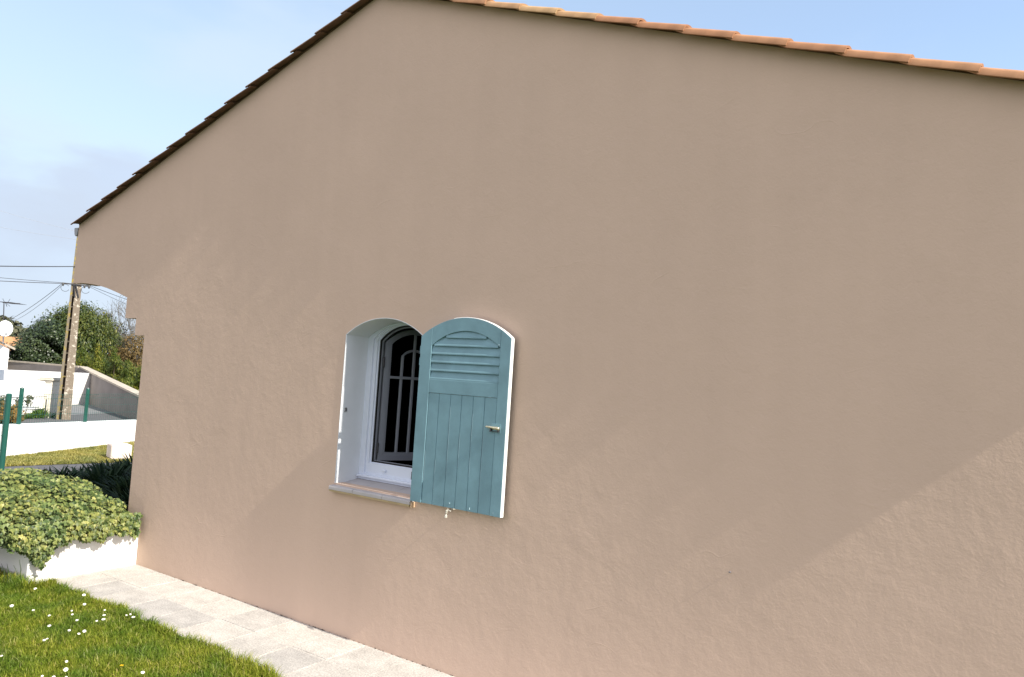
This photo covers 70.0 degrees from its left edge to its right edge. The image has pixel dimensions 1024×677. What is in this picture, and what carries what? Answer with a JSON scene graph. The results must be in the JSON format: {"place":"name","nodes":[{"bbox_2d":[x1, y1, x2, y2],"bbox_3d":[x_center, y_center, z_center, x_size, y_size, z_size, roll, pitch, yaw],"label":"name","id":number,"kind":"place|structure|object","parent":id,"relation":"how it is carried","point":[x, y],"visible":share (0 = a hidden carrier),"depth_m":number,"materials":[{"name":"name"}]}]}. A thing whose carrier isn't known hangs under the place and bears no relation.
{"place":"outdoors","nodes":[
{"label":"outdoors","id":0,"kind":"place"},
{"bbox_2d":[0,336,20,348],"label":"house","id":1,"kind":"structure","parent":0,"point":[8,339],"depth_m":40.25,"materials":[{"name":"ceramic"}]},
{"bbox_2d":[0,462,122,474],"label":"driveway","id":2,"kind":"structure","parent":0,"point":[41,467],"depth_m":10.50,"materials":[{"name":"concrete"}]},
{"bbox_2d":[0,393,11,472],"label":"gate fence","id":3,"kind":"object","parent":2,"relation":"on","point":[5,423],"visible":0.98,"depth_m":9.82,"materials":[{"name":"teal"}]},
{"bbox_2d":[21,413,132,422],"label":"road","id":4,"kind":"structure","parent":0,"point":[93,417],"depth_m":18.91,"materials":[{"name":"grey asphalt"}]},
{"bbox_2d":[0,400,25,423],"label":"rusty shrub","id":5,"kind":"object","parent":4,"relation":"on","point":[13,413],"visible":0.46,"depth_m":14.80,"materials":[{"name":"orange plant"}]},
{"bbox_2d":[0,395,33,417],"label":"rose bush","id":6,"kind":"object","parent":4,"relation":"on","point":[28,398],"visible":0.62,"depth_m":15.29,"materials":[{"name":"green plant"}]},
{"bbox_2d":[0,380,45,412],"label":"front garden wall","id":7,"kind":"structure","parent":4,"relation":"on","point":[32,388],"depth_m":17.78,"materials":[{"name":"white paint"}]},
{"bbox_2d":[12,396,46,418],"bbox_3d":[-11.910,1.501,15.039,0.025,0.553,6.014,3,-3,9],"label":"street fence","id":8,"kind":"object","parent":4,"relation":"on","point":[38,409],"visible":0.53,"depth_m":17.93,"materials":[{"name":"grey metal"}]},
{"bbox_2d":[23,408,55,418],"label":"roadside weeds","id":9,"kind":"object","parent":4,"relation":"on","point":[40,414],"visible":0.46,"depth_m":17.97,"materials":[{"name":"green plant"}]},
{"bbox_2d":[37,377,59,417],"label":"gate pillar","id":10,"kind":"structure","parent":4,"relation":"on","point":[52,384],"depth_m":18.34,"materials":[{"name":"stone"}]},
{"bbox_2d":[56,237,90,419],"bbox_3d":[-11.018,-0.352,18.317,0.634,4.800,0.286,6,-4,-31],"label":"utility pole","id":11,"kind":"object","parent":4,"relation":"on","point":[67,370],"visible":0.85,"depth_m":18.24,"materials":[{"name":"concrete"}]},
{"bbox_2d":[0,277,61,282],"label":"overhead cable","id":12,"kind":"object","parent":11,"relation":"attached to","point":[31,280],"visible":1,"depth_m":17.70,"materials":[{"name":"grey plastic"}]},
{"bbox_2d":[4,281,61,283],"bbox_3d":[-12.346,-1.383,17.086,3.208,0.254,0.014,7,-4,-41],"label":"overhead cable","id":13,"kind":"object","parent":11,"relation":"attached to","point":[30,282],"visible":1,"depth_m":17.70,"materials":[{"name":"grey plastic"}]},
{"bbox_2d":[10,285,59,319],"bbox_3d":[-13.633,-0.992,20.817,0.013,0.807,7.344,7,-4,-42],"label":"overhead cable","id":14,"kind":"object","parent":11,"relation":"attached to","point":[37,302],"visible":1,"depth_m":20.47,"materials":[{"name":"grey plastic"}]},
{"bbox_2d":[0,266,74,266],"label":"overhead cable","id":15,"kind":"object","parent":11,"relation":"attached to","point":[37,266],"visible":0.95,"depth_m":17.09,"materials":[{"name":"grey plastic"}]},
{"bbox_2d":[71,404,112,414],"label":"yard","id":16,"kind":"structure","parent":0,"point":[91,409],"depth_m":21.72,"materials":[{"name":"concrete"}]},
{"bbox_2d":[0,341,14,369],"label":"white house","id":17,"kind":"structure","parent":16,"relation":"on","point":[4,353],"depth_m":23.82,"materials":[{"name":"paint"}]},
{"bbox_2d":[0,321,12,342],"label":"satellite dish","id":18,"kind":"object","parent":17,"relation":"attached to","point":[6,328],"visible":1,"depth_m":23.49,"materials":[{"name":"white paint"}]},
{"bbox_2d":[0,300,24,340],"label":"tv antenna","id":19,"kind":"object","parent":17,"relation":"on","point":[6,305],"visible":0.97,"depth_m":23.88,"materials":[{"name":"grey metal"}]},
{"bbox_2d":[4,316,79,363],"bbox_3d":[-18.836,0.613,29.431,2.564,3.131,2.693,1,-4,34],"label":"evergreen shrub","id":20,"kind":"object","parent":16,"relation":"on","point":[34,343],"visible":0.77,"depth_m":29.02,"materials":[{"name":"green plant"}]},
{"bbox_2d":[0,369,90,403],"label":"white yard wall","id":21,"kind":"structure","parent":16,"relation":"on","point":[81,383],"depth_m":22.61,"materials":[{"name":"white paint"}]},
{"bbox_2d":[7,360,138,419],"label":"grey boundary wall","id":22,"kind":"structure","parent":16,"relation":"on","point":[102,385],"depth_m":22.60,"materials":[{"name":"concrete"}]},
{"bbox_2d":[31,299,123,363],"bbox_3d":[-18.554,0.278,30.910,3.616,4.007,2.935,4,-3,-9],"label":"bush","id":23,"kind":"object","parent":16,"relation":"on","point":[93,330],"visible":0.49,"depth_m":30.81,"materials":[{"name":"green plant"}]},
{"bbox_2d":[75,346,90,367],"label":"yellow green bush","id":24,"kind":"object","parent":16,"relation":"on","point":[83,357],"visible":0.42,"depth_m":27.00,"materials":[{"name":"green plant"}]},
{"bbox_2d":[57,346,138,380],"bbox_3d":[-14.672,1.306,26.766,7.581,1.999,1.296,1,-4,39],"label":"understorey hedge","id":25,"kind":"object","parent":16,"relation":"on","point":[104,364],"visible":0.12,"depth_m":26.41,"materials":[{"name":"green plant"}]},
{"bbox_2d":[89,344,106,374],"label":"yellow green bush","id":26,"kind":"object","parent":16,"relation":"on","point":[98,357],"visible":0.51,"depth_m":26.44,"materials":[{"name":"green plant"}]},
{"bbox_2d":[106,346,122,381],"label":"yellow green bush","id":27,"kind":"object","parent":16,"relation":"on","point":[113,358],"visible":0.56,"depth_m":25.46,"materials":[{"name":"green plant"}]},
{"bbox_2d":[96,296,138,340],"bbox_3d":[-18.243,0.124,34.347,2.752,4.672,3.384,6,-4,-38],"label":"bare tree","id":28,"kind":"object","parent":16,"relation":"on","point":[124,318],"visible":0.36,"depth_m":34.10,"materials":[{"name":"grey plant"}]},
{"bbox_2d":[100,310,142,351],"bbox_3d":[-17.957,0.586,33.455,1.944,3.758,1.354,6,-4,-39],"label":"twiggy shrub","id":29,"kind":"object","parent":16,"relation":"on","point":[108,315],"visible":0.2,"depth_m":33.41,"materials":[{"name":"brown plant"}]},
{"bbox_2d":[106,329,143,373],"bbox_3d":[-16.473,1.005,31.512,1.916,2.892,1.514,3,-3,10],"label":"brown shrub","id":30,"kind":"object","parent":16,"relation":"on","point":[123,353],"visible":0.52,"depth_m":31.25,"materials":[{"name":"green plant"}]},
{"bbox_2d":[118,358,134,386],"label":"yellow green bush","id":31,"kind":"object","parent":16,"relation":"on","point":[127,376],"visible":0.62,"depth_m":24.30,"materials":[{"name":"green plant"}]},
{"bbox_2d":[111,321,143,358],"bbox_3d":[-17.214,0.670,33.651,2.058,3.637,2.493,1,-4,34],"label":"bare tree","id":32,"kind":"object","parent":16,"relation":"on","point":[132,331],"visible":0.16,"depth_m":33.30,"materials":[{"name":"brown plant"}]},
{"bbox_2d":[132,365,141,390],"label":"yellow green bush","id":33,"kind":"object","parent":16,"relation":"on","point":[136,384],"visible":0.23,"depth_m":23.11,"materials":[{"name":"green plant"}]},
{"bbox_2d":[0,567,285,676],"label":"lawn","id":34,"kind":"structure","parent":0,"point":[88,648],"depth_m":4.09,"materials":[{"name":"plant"}]},
{"bbox_2d":[1,560,20,583],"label":"grass tuft","id":35,"kind":"object","parent":34,"relation":"on","point":[9,573],"visible":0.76,"depth_m":5.11,"materials":[{"name":"green plant"}]},
{"bbox_2d":[52,564,453,676],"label":"path","id":36,"kind":"structure","parent":0,"point":[295,648],"depth_m":4.58,"materials":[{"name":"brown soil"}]},
{"bbox_2d":[0,0,1023,355],"label":"sky","id":37,"kind":"structure","parent":0,"point":[92,91],"materials":[{"name":"blue"}]},
{"bbox_2d":[70,0,1023,676],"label":"house","id":38,"kind":"structure","parent":0,"point":[486,338],"depth_m":3.75,"materials":[{"name":"beige paint"}]},
{"bbox_2d":[329,318,421,507],"bbox_3d":[-0.654,0.455,4.793,0.696,1.120,0.696,1,-4,34],"label":"window","id":39,"kind":"structure","parent":38,"relation":"in","point":[368,346],"depth_m":4.84,"materials":[{"name":"paint"}]},
{"label":"grass verge","id":40,"kind":"structure","parent":0,"visible":0},
{"bbox_2d":[0,420,135,455],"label":"wall","id":41,"kind":"structure","parent":40,"relation":"on","point":[29,438],"depth_m":12.32,"materials":[{"name":"white paint"}]},
{"bbox_2d":[0,387,138,424],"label":"fence","id":42,"kind":"object","parent":41,"relation":"on","point":[21,405],"visible":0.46,"depth_m":12.46,"materials":[{"name":"teal"}]},
{"bbox_2d":[5,441,133,465],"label":"verge grass","id":43,"kind":"structure","parent":40,"relation":"on","point":[89,454],"depth_m":11.38,"materials":[{"name":"green plant"}]},
{"bbox_2d":[106,443,131,459],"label":"stone block","id":44,"kind":"structure","parent":40,"relation":"on","point":[117,450],"depth_m":11.69,"materials":[{"name":"white stone"}]},
{"label":"ground","id":45,"kind":"structure","parent":0,"visible":0},
{"bbox_2d":[0,315,22,336],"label":"tree","id":46,"kind":"object","parent":45,"relation":"on","point":[17,329],"visible":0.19,"depth_m":45.12,"materials":[{"name":"green plant"}]},
{"bbox_2d":[0,534,137,583],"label":"planter","id":47,"kind":"object","parent":45,"relation":"on","point":[75,557],"visible":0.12,"depth_m":5.48,"materials":[{"name":"white painted render"}]},
{"bbox_2d":[0,468,142,570],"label":"ivy bush","id":48,"kind":"object","parent":47,"relation":"in","point":[44,516],"visible":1,"depth_m":5.47,"materials":[{"name":"green plant"}]},
{"label":"flower bed soil","id":49,"kind":"structure","parent":0,"visible":0},
{"bbox_2d":[37,465,105,481],"bbox_3d":[-5.017,1.609,8.159,0.906,0.382,0.987,1,-4,34],"label":"strap leaf plant","id":50,"kind":"object","parent":49,"relation":"on","point":[70,474],"visible":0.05,"depth_m":8.28,"materials":[{"name":"green plant"}]},
{"bbox_2d":[47,465,108,490],"bbox_3d":[-5.127,1.673,8.753,1.036,0.310,1.060,4,-3,-5],"label":"strap leaf plant","id":51,"kind":"object","parent":49,"relation":"on","point":[56,470],"visible":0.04,"depth_m":8.81,"materials":[{"name":"green plant"}]},
{"bbox_2d":[68,459,131,497],"bbox_3d":[-4.576,1.596,8.255,1.007,0.476,1.045,1,-4,34],"label":"strap leaf plant","id":52,"kind":"object","parent":49,"relation":"on","point":[96,475],"visible":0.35,"depth_m":8.21,"materials":[{"name":"green plant"}]},
{"bbox_2d":[78,459,130,471],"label":"strap leaf plant","id":53,"kind":"object","parent":49,"relation":"on","point":[107,464],"visible":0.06,"depth_m":9.42,"materials":[{"name":"green plant"}]},
{"bbox_2d":[89,473,130,498],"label":"strap leaf plant","id":54,"kind":"object","parent":49,"relation":"on","point":[122,483],"visible":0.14,"depth_m":7.63,"materials":[{"name":"green plant"}]},
{"bbox_2d":[102,483,129,511],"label":"strap leaf plant","id":55,"kind":"object","parent":49,"relation":"on","point":[125,496],"visible":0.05,"depth_m":7.01,"materials":[{"name":"green plant"}]},
{"bbox_2d":[104,453,132,474],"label":"strap leaf plant","id":56,"kind":"object","parent":49,"relation":"on","point":[128,463],"visible":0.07,"depth_m":8.83,"materials":[{"name":"green plant"}]},
{"bbox_2d":[106,471,131,481],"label":"strap leaf plant","id":57,"kind":"object","parent":49,"relation":"on","point":[124,476],"visible":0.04,"depth_m":8.01,"materials":[{"name":"green plant"}]}
]}

